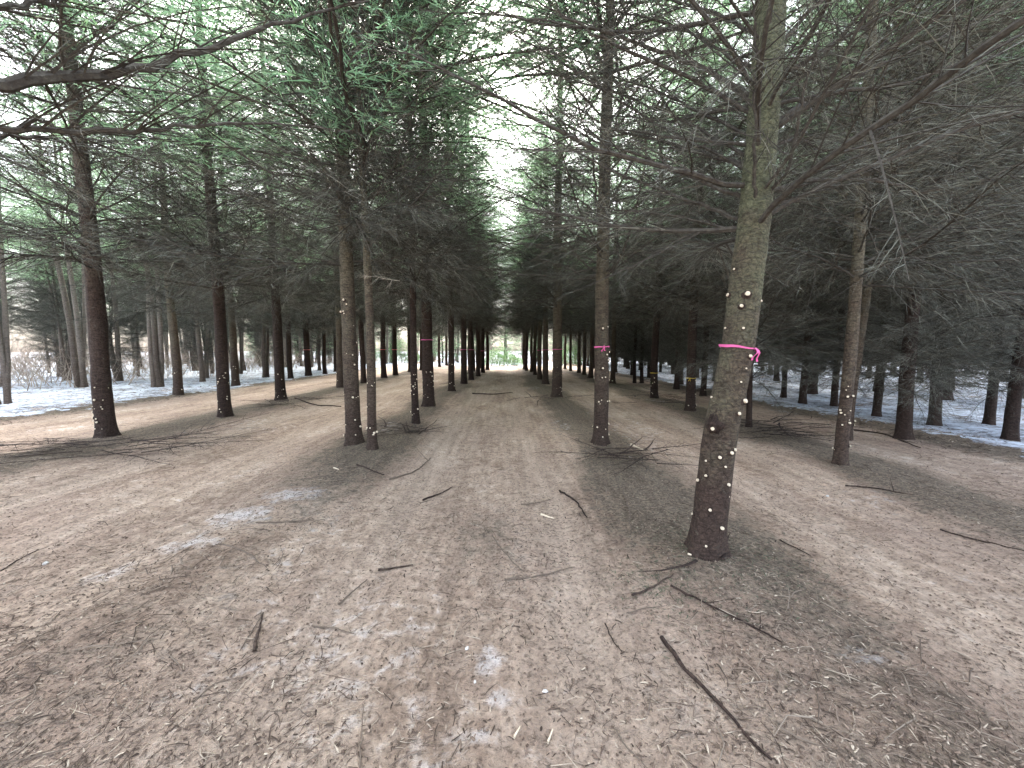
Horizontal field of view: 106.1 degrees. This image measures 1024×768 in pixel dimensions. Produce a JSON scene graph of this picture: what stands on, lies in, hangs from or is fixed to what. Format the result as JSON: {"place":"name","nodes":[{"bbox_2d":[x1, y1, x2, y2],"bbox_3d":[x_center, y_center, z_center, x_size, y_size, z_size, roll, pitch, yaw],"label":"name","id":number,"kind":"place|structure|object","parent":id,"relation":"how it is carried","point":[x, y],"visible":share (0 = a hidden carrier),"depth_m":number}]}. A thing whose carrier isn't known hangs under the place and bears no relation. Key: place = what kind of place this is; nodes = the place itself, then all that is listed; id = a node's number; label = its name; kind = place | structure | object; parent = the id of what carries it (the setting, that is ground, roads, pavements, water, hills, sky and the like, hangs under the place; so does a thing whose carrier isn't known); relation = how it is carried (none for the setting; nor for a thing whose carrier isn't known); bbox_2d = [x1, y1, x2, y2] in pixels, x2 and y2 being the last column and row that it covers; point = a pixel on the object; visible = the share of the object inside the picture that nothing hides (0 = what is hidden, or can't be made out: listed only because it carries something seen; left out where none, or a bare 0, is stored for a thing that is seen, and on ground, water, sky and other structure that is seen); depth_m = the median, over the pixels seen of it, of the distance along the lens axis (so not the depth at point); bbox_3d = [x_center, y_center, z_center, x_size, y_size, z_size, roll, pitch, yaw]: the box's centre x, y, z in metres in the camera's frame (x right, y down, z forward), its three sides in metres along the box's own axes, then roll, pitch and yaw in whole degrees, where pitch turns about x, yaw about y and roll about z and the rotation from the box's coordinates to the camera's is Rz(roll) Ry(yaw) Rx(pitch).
{"place":"outdoors","nodes":[
{"label":"outdoors","id":0,"kind":"place"},
{"bbox_2d":[0,0,1011,351],"label":"sky","id":1,"kind":"structure","parent":0,"point":[535,89]},
{"bbox_2d":[0,351,1023,767],"bbox_3d":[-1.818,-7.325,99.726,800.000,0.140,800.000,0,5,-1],"label":"ground","id":2,"kind":"structure","parent":0,"point":[518,423],"depth_m":2.51},
{"bbox_2d":[0,245,33,340],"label":"spruce tree","id":3,"kind":"object","parent":2,"relation":"on","point":[16,312],"visible":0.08,"depth_m":29.74},
{"bbox_2d":[0,173,63,386],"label":"spruce tree","id":4,"kind":"object","parent":2,"relation":"on","point":[11,308],"visible":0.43,"depth_m":16.01},
{"bbox_2d":[0,106,73,254],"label":"spruce tree","id":5,"kind":"object","parent":2,"relation":"on","point":[16,189],"visible":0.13,"depth_m":13.68},
{"bbox_2d":[0,97,80,403],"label":"spruce tree","id":6,"kind":"object","parent":2,"relation":"on","point":[5,361],"visible":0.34,"depth_m":10.67},
{"bbox_2d":[2,158,86,372],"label":"spruce tree","id":7,"kind":"object","parent":2,"relation":"on","point":[29,296],"visible":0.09,"depth_m":24.11},
{"bbox_2d":[5,171,87,376],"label":"spruce tree","id":8,"kind":"object","parent":2,"relation":"on","point":[53,338],"visible":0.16,"depth_m":20.83},
{"bbox_2d":[9,194,88,361],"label":"spruce tree","id":9,"kind":"object","parent":2,"relation":"on","point":[66,342],"visible":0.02,"depth_m":28.14},
{"bbox_2d":[2,144,122,380],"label":"spruce tree","id":10,"kind":"object","parent":2,"relation":"on","point":[57,297],"visible":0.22,"depth_m":18.25},
{"bbox_2d":[0,9,134,387],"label":"spruce tree","id":11,"kind":"object","parent":2,"relation":"on","point":[78,368],"visible":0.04,"depth_m":15.08},
{"bbox_2d":[0,9,145,349],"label":"spruce tree","id":12,"kind":"object","parent":2,"relation":"on","point":[38,212],"visible":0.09,"depth_m":11.74},
{"bbox_2d":[40,119,169,380],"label":"spruce tree","id":13,"kind":"object","parent":2,"relation":"on","point":[117,329],"visible":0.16,"depth_m":18.48},
{"bbox_2d":[1,0,260,395],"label":"spruce tree","id":14,"kind":"object","parent":2,"relation":"on","point":[177,373],"visible":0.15,"depth_m":11.99},
{"bbox_2d":[99,143,163,375],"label":"spruce tree","id":15,"kind":"object","parent":2,"relation":"on","point":[136,328],"visible":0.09,"depth_m":21.44},
{"bbox_2d":[10,316,253,367],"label":"undergrowth","id":16,"kind":"object","parent":2,"relation":"on","point":[25,344],"visible":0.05,"depth_m":39.86},
{"bbox_2d":[0,410,277,468],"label":"brush pile","id":17,"kind":"object","parent":2,"relation":"on","point":[130,442],"visible":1,"depth_m":5.51},
{"bbox_2d":[63,34,220,386],"bbox_3d":[-14.464,-6.871,15.175,5.305,14.340,4.792,1,5,16],"label":"spruce tree","id":18,"kind":"object","parent":2,"relation":"on","point":[155,349],"visible":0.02,"depth_m":15.44},
{"bbox_2d":[0,0,301,437],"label":"spruce tree","id":19,"kind":"object","parent":2,"relation":"on","point":[102,397],"visible":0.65,"depth_m":5.97},
{"bbox_2d":[0,0,339,417],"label":"spruce tree","id":20,"kind":"object","parent":2,"relation":"on","point":[224,407],"visible":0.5,"depth_m":7.83},
{"bbox_2d":[122,144,227,344],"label":"spruce tree","id":21,"kind":"object","parent":2,"relation":"on","point":[145,328],"visible":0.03,"depth_m":20.38},
{"bbox_2d":[174,286,198,370],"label":"spruce tree","id":22,"kind":"object","parent":2,"relation":"on","point":[194,365],"visible":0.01,"depth_m":27.50},
{"bbox_2d":[143,119,245,381],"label":"spruce tree","id":23,"kind":"object","parent":2,"relation":"on","point":[202,378],"visible":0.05,"depth_m":18.03},
{"bbox_2d":[0,0,393,246],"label":"spruce tree","id":24,"kind":"object","parent":2,"relation":"on","point":[23,80],"visible":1,"depth_m":1.56},
{"bbox_2d":[160,149,241,377],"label":"spruce tree","id":25,"kind":"object","parent":2,"relation":"on","point":[207,349],"visible":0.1,"depth_m":20.40},
{"bbox_2d":[93,15,312,385],"bbox_3d":[-11.480,-6.870,14.662,7.644,14.281,7.688,0,5,-1],"label":"spruce tree","id":26,"kind":"object","parent":2,"relation":"on","point":[234,368],"visible":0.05,"depth_m":15.36},
{"bbox_2d":[0,360,418,416],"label":"snow","id":27,"kind":"structure","parent":2,"relation":"on","point":[60,400],"depth_m":15.03},
{"bbox_2d":[0,340,359,390],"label":"undergrowth","id":28,"kind":"object","parent":27,"relation":"on","point":[35,370],"visible":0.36,"depth_m":20.91},
{"bbox_2d":[108,0,368,399],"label":"spruce tree","id":29,"kind":"object","parent":2,"relation":"on","point":[279,379],"visible":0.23,"depth_m":10.87},
{"bbox_2d":[223,171,265,373],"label":"spruce tree","id":30,"kind":"object","parent":2,"relation":"on","point":[241,358],"visible":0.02,"depth_m":23.97},
{"bbox_2d":[237,321,272,366],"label":"spruce tree","id":31,"kind":"object","parent":2,"relation":"on","point":[258,341],"visible":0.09,"depth_m":34.40},
{"bbox_2d":[252,612,263,652],"bbox_3d":[-1.342,1.312,2.043,0.137,0.020,0.278,0,5,-1],"label":"fallen stick","id":32,"kind":"object","parent":2,"relation":"on","point":[255,641],"visible":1,"depth_m":2.00},
{"bbox_2d":[225,186,298,377],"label":"spruce tree","id":33,"kind":"object","parent":2,"relation":"on","point":[265,357],"visible":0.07,"depth_m":20.79},
{"bbox_2d":[240,122,328,378],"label":"spruce tree","id":34,"kind":"object","parent":2,"relation":"on","point":[290,375],"visible":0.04,"depth_m":19.56},
{"bbox_2d":[235,394,341,410],"bbox_3d":[-6.002,0.427,10.216,3.293,0.328,2.478,0,5,-1],"label":"brush pile","id":35,"kind":"object","parent":2,"relation":"on","point":[287,400],"visible":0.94,"depth_m":9.99},
{"bbox_2d":[0,0,595,445],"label":"spruce tree","id":36,"kind":"object","parent":2,"relation":"on","point":[346,280],"visible":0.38,"depth_m":5.40},
{"bbox_2d":[261,145,335,375],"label":"spruce tree","id":37,"kind":"object","parent":2,"relation":"on","point":[307,358],"visible":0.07,"depth_m":21.59},
{"bbox_2d":[0,0,604,449],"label":"spruce tree","id":38,"kind":"object","parent":2,"relation":"on","point":[360,92],"visible":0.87,"depth_m":4.78},
{"bbox_2d":[285,235,333,369],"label":"spruce tree","id":39,"kind":"object","parent":2,"relation":"on","point":[316,345],"visible":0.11,"depth_m":28.07},
{"bbox_2d":[289,154,355,373],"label":"spruce tree","id":40,"kind":"object","parent":2,"relation":"on","point":[324,366],"visible":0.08,"depth_m":23.18},
{"bbox_2d":[251,100,401,387],"bbox_3d":[-6.896,-6.016,14.337,6.765,12.656,6.553,0,5,-1],"label":"spruce tree","id":41,"kind":"object","parent":2,"relation":"on","point":[339,373],"visible":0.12,"depth_m":14.63},
{"bbox_2d":[293,214,365,371],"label":"spruce tree","id":42,"kind":"object","parent":2,"relation":"on","point":[334,347],"visible":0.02,"depth_m":26.10},
{"bbox_2d":[278,139,420,382],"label":"spruce tree","id":43,"kind":"object","parent":2,"relation":"on","point":[363,379],"visible":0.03,"depth_m":16.82},
{"bbox_2d":[313,116,420,377],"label":"spruce tree","id":44,"kind":"object","parent":2,"relation":"on","point":[383,360],"visible":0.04,"depth_m":20.07},
{"bbox_2d":[330,202,432,374],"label":"spruce tree","id":45,"kind":"object","parent":2,"relation":"on","point":[394,352],"visible":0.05,"depth_m":22.06},
{"bbox_2d":[144,325,621,362],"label":"undergrowth","id":46,"kind":"object","parent":2,"relation":"on","point":[551,360],"visible":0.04,"depth_m":48.18},
{"bbox_2d":[148,0,625,423],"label":"spruce tree","id":47,"kind":"object","parent":2,"relation":"on","point":[412,292],"visible":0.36,"depth_m":6.98},
{"bbox_2d":[333,416,449,440],"bbox_3d":[-1.993,0.800,7.082,1.834,0.155,2.142,0,5,-1],"label":"brush pile","id":48,"kind":"object","parent":2,"relation":"on","point":[415,431],"visible":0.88,"depth_m":6.97},
{"bbox_2d":[177,0,618,406],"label":"spruce tree","id":49,"kind":"object","parent":2,"relation":"on","point":[427,370],"visible":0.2,"depth_m":9.66},
{"bbox_2d":[377,335,419,362],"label":"leafy bush","id":50,"kind":"object","parent":2,"relation":"on","point":[405,351],"visible":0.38,"depth_m":43.23},
{"bbox_2d":[374,225,447,371],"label":"spruce tree","id":51,"kind":"object","parent":2,"relation":"on","point":[408,335],"visible":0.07,"depth_m":25.49},
{"bbox_2d":[401,246,445,369],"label":"spruce tree","id":52,"kind":"object","parent":2,"relation":"on","point":[420,338],"depth_m":28.04},
{"bbox_2d":[419,226,455,366],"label":"spruce tree","id":53,"kind":"object","parent":2,"relation":"on","point":[439,361],"visible":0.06,"depth_m":33.86},
{"bbox_2d":[432,327,460,364],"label":"spruce tree","id":54,"kind":"object","parent":2,"relation":"on","point":[446,351],"visible":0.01,"depth_m":37.22},
{"bbox_2d":[367,17,553,390],"bbox_3d":[-1.975,-7.477,13.101,6.924,15.745,6.943,0,5,-1],"label":"spruce tree","id":55,"kind":"object","parent":2,"relation":"on","point":[451,379],"visible":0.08,"depth_m":13.27},
{"bbox_2d":[392,42,544,383],"bbox_3d":[-1.740,-7.081,15.537,7.907,14.574,7.673,0,5,-1],"label":"spruce tree","id":56,"kind":"object","parent":2,"relation":"on","point":[463,332],"visible":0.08,"depth_m":16.44},
{"bbox_2d":[418,107,521,379],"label":"spruce tree","id":57,"kind":"object","parent":2,"relation":"on","point":[471,373],"visible":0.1,"depth_m":18.66},
{"bbox_2d":[454,302,496,370],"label":"spruce tree","id":58,"kind":"object","parent":2,"relation":"on","point":[474,337],"depth_m":27.03},
{"bbox_2d":[433,156,524,376],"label":"spruce tree","id":59,"kind":"object","parent":2,"relation":"on","point":[478,350],"visible":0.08,"depth_m":21.60},
{"bbox_2d":[454,188,521,372],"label":"spruce tree","id":60,"kind":"object","parent":2,"relation":"on","point":[484,334],"visible":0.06,"depth_m":24.97},
{"bbox_2d":[474,205,512,369],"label":"spruce tree","id":61,"kind":"object","parent":2,"relation":"on","point":[487,353],"visible":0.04,"depth_m":28.77},
{"bbox_2d":[485,343,522,365],"bbox_3d":[-0.859,-2.770,35.892,4.008,2.322,2.835,0,5,-1],"label":"leafy bush","id":62,"kind":"object","parent":2,"relation":"on","point":[513,359],"visible":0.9,"depth_m":35.61},
{"bbox_2d":[127,400,893,658],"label":"fallen needles","id":63,"kind":"object","parent":2,"relation":"on","point":[634,532],"visible":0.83,"depth_m":2.66},
{"bbox_2d":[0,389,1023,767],"bbox_3d":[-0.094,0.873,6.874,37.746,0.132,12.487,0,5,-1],"label":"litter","id":64,"kind":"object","parent":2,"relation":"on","point":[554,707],"visible":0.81,"depth_m":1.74},
{"bbox_2d":[0,412,1023,767],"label":"dirt clods","id":65,"kind":"object","parent":2,"relation":"on","point":[68,710],"visible":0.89,"depth_m":1.95},
{"bbox_2d":[0,372,1023,460],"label":"snow","id":66,"kind":"structure","parent":2,"relation":"on","point":[138,396],"depth_m":10.14},
{"bbox_2d":[496,261,537,370],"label":"spruce tree","id":67,"kind":"object","parent":2,"relation":"on","point":[526,336],"visible":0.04,"depth_m":26.98},
{"bbox_2d":[494,200,542,369],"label":"spruce tree","id":68,"kind":"object","parent":2,"relation":"on","point":[523,349],"visible":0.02,"depth_m":28.82},
{"bbox_2d":[503,335,542,362],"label":"spruce tree","id":69,"kind":"object","parent":2,"relation":"on","point":[517,349],"visible":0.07,"depth_m":44.23},
{"bbox_2d":[500,162,564,371],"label":"spruce tree","id":70,"kind":"object","parent":2,"relation":"on","point":[531,352],"visible":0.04,"depth_m":25.54},
{"bbox_2d":[491,130,576,374],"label":"spruce tree","id":71,"kind":"object","parent":2,"relation":"on","point":[535,350],"visible":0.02,"depth_m":22.48},
{"bbox_2d":[480,104,612,379],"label":"spruce tree","id":72,"kind":"object","parent":2,"relation":"on","point":[539,353],"visible":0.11,"depth_m":18.98},
{"bbox_2d":[471,81,628,383],"bbox_3d":[1.303,-6.216,15.917,7.224,12.768,8.044,0,5,-1],"label":"spruce tree","id":73,"kind":"object","parent":2,"relation":"on","point":[545,361],"visible":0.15,"depth_m":15.97},
{"bbox_2d":[459,0,679,396],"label":"spruce tree","id":74,"kind":"object","parent":2,"relation":"on","point":[557,304],"visible":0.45,"depth_m":11.33},
{"bbox_2d":[549,178,594,370],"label":"spruce tree","id":75,"kind":"object","parent":2,"relation":"on","point":[570,357],"visible":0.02,"depth_m":26.77},
{"bbox_2d":[562,340,589,364],"bbox_3d":[5.893,-3.062,37.475,3.576,2.582,2.486,0,5,-1],"label":"leafy bush","id":76,"kind":"object","parent":2,"relation":"on","point":[567,356],"visible":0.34,"depth_m":37.16},
{"bbox_2d":[548,191,609,372],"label":"spruce tree","id":77,"kind":"object","parent":2,"relation":"on","point":[579,356],"visible":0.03,"depth_m":24.45},
{"bbox_2d":[549,167,628,374],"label":"spruce tree","id":78,"kind":"object","parent":2,"relation":"on","point":[585,336],"visible":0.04,"depth_m":22.51},
{"bbox_2d":[562,105,628,377],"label":"spruce tree","id":79,"kind":"object","parent":2,"relation":"on","point":[591,367],"visible":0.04,"depth_m":19.80},
{"bbox_2d":[562,53,664,383],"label":"spruce tree","id":80,"kind":"object","parent":2,"relation":"on","point":[613,359],"visible":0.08,"depth_m":16.38},
{"bbox_2d":[533,436,700,478],"bbox_3d":[1.547,0.904,5.126,2.604,0.278,2.192,0,5,-1],"label":"brush pile","id":81,"kind":"object","parent":2,"relation":"on","point":[626,451],"visible":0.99,"depth_m":5.05},
{"bbox_2d":[583,92,669,382],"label":"spruce tree","id":82,"kind":"object","parent":2,"relation":"on","point":[635,347],"visible":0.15,"depth_m":17.29},
{"bbox_2d":[608,209,646,374],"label":"spruce tree","id":83,"kind":"object","parent":2,"relation":"on","point":[631,371],"visible":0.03,"depth_m":22.33},
{"bbox_2d":[404,0,852,445],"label":"spruce tree","id":84,"kind":"object","parent":2,"relation":"on","point":[601,424],"visible":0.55,"depth_m":5.50},
{"bbox_2d":[609,91,668,382],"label":"spruce tree","id":85,"kind":"object","parent":2,"relation":"on","point":[641,380],"visible":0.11,"depth_m":17.09},
{"bbox_2d":[617,178,674,377],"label":"spruce tree","id":86,"kind":"object","parent":2,"relation":"on","point":[649,370],"visible":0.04,"depth_m":20.17},
{"bbox_2d":[577,0,733,397],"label":"spruce tree","id":87,"kind":"object","parent":2,"relation":"on","point":[654,362],"visible":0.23,"depth_m":11.35},
{"bbox_2d":[334,0,1023,561],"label":"spruce tree","id":88,"kind":"object","parent":2,"relation":"on","point":[706,538],"visible":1,"depth_m":2.56},
{"bbox_2d":[719,344,759,361],"bbox_3d":[1.541,-0.213,2.627,0.233,0.120,0.248,0,5,-1],"label":"marker ribbon","id":89,"kind":"object","parent":88,"relation":"attached to","point":[731,345],"visible":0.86,"depth_m":2.53},
{"bbox_2d":[637,150,722,384],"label":"spruce tree","id":90,"kind":"object","parent":2,"relation":"on","point":[671,359],"visible":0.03,"depth_m":16.13},
{"bbox_2d":[635,20,725,388],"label":"spruce tree","id":91,"kind":"object","parent":2,"relation":"on","point":[676,385],"visible":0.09,"depth_m":14.48},
{"bbox_2d":[640,532,739,584],"bbox_3d":[1.237,1.185,2.685,0.882,0.059,0.637,0,5,-1],"label":"brush pile","id":92,"kind":"object","parent":2,"relation":"on","point":[724,556],"visible":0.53,"depth_m":2.54},
{"bbox_2d":[623,1,805,395],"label":"spruce tree","id":93,"kind":"object","parent":2,"relation":"on","point":[705,335],"visible":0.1,"depth_m":12.31},
{"bbox_2d":[660,635,771,760],"bbox_3d":[0.839,1.316,1.665,0.164,0.028,0.604,0,5,-1],"label":"fallen stick","id":94,"kind":"object","parent":2,"relation":"on","point":[692,676],"visible":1,"depth_m":1.63},
{"bbox_2d":[587,0,858,410],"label":"spruce tree","id":95,"kind":"object","parent":2,"relation":"on","point":[690,402],"visible":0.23,"depth_m":8.87},
{"bbox_2d":[670,584,782,641],"bbox_3d":[1.174,1.234,2.112,0.399,0.073,0.525,0,5,-1],"label":"fallen stick","id":96,"kind":"object","parent":2,"relation":"on","point":[706,603],"visible":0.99,"depth_m":2.13},
{"bbox_2d":[698,115,797,378],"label":"spruce tree","id":97,"kind":"object","parent":2,"relation":"on","point":[762,325],"visible":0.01,"depth_m":15.52},
{"bbox_2d":[614,0,921,426],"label":"spruce tree","id":98,"kind":"object","parent":2,"relation":"on","point":[762,364],"visible":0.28,"depth_m":6.73},
{"bbox_2d":[693,410,863,446],"bbox_3d":[4.367,0.719,6.428,2.755,0.314,1.990,0,5,-1],"label":"brush pile","id":99,"kind":"object","parent":2,"relation":"on","point":[807,435],"visible":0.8,"depth_m":6.27},
{"bbox_2d":[735,1,844,397],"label":"spruce tree","id":100,"kind":"object","parent":2,"relation":"on","point":[783,393],"visible":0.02,"depth_m":11.98},
{"bbox_2d":[576,360,1023,456],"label":"snow","id":101,"kind":"structure","parent":2,"relation":"on","point":[975,424],"depth_m":10.38},
{"bbox_2d":[709,1,892,403],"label":"spruce tree","id":102,"kind":"object","parent":2,"relation":"on","point":[802,399],"visible":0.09,"depth_m":10.47},
{"bbox_2d":[656,0,1023,465],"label":"spruce tree","id":103,"kind":"object","parent":2,"relation":"on","point":[842,445],"visible":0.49,"depth_m":4.26},
{"bbox_2d":[760,0,920,393],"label":"spruce tree","id":104,"kind":"object","parent":2,"relation":"on","point":[812,391],"visible":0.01,"depth_m":12.94},
{"bbox_2d":[702,0,1023,440],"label":"spruce tree","id":105,"kind":"object","parent":2,"relation":"on","point":[864,316],"visible":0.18,"depth_m":5.49},
{"bbox_2d":[765,7,989,406],"bbox_3d":[8.552,-5.578,10.052,4.954,12.643,5.223,0,5,-1],"label":"spruce tree","id":106,"kind":"object","parent":2,"relation":"on","point":[834,401],"visible":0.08,"depth_m":10.13},
{"bbox_2d":[777,0,1012,416],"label":"spruce tree","id":107,"kind":"object","parent":2,"relation":"on","point":[876,409],"visible":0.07,"depth_m":8.62},
{"bbox_2d":[780,0,1023,439],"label":"spruce tree","id":108,"kind":"object","parent":2,"relation":"on","point":[909,361],"visible":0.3,"depth_m":5.90},
{"bbox_2d":[811,0,1023,425],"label":"spruce tree","id":109,"kind":"object","parent":2,"relation":"on","point":[932,420],"visible":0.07,"depth_m":7.19},
{"bbox_2d":[858,6,1023,441],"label":"spruce tree","id":110,"kind":"object","parent":2,"relation":"on","point":[1011,418],"visible":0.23,"depth_m":6.29},
{"bbox_2d":[864,75,1019,400],"bbox_3d":[12.867,-6.059,10.948,4.426,13.374,4.870,1,5,9],"label":"spruce tree","id":111,"kind":"object","parent":2,"relation":"on","point":[948,397],"visible":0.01,"depth_m":11.36},
{"bbox_2d":[889,14,1023,424],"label":"spruce tree","id":112,"kind":"object","parent":2,"relation":"on","point":[989,417],"visible":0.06,"depth_m":7.62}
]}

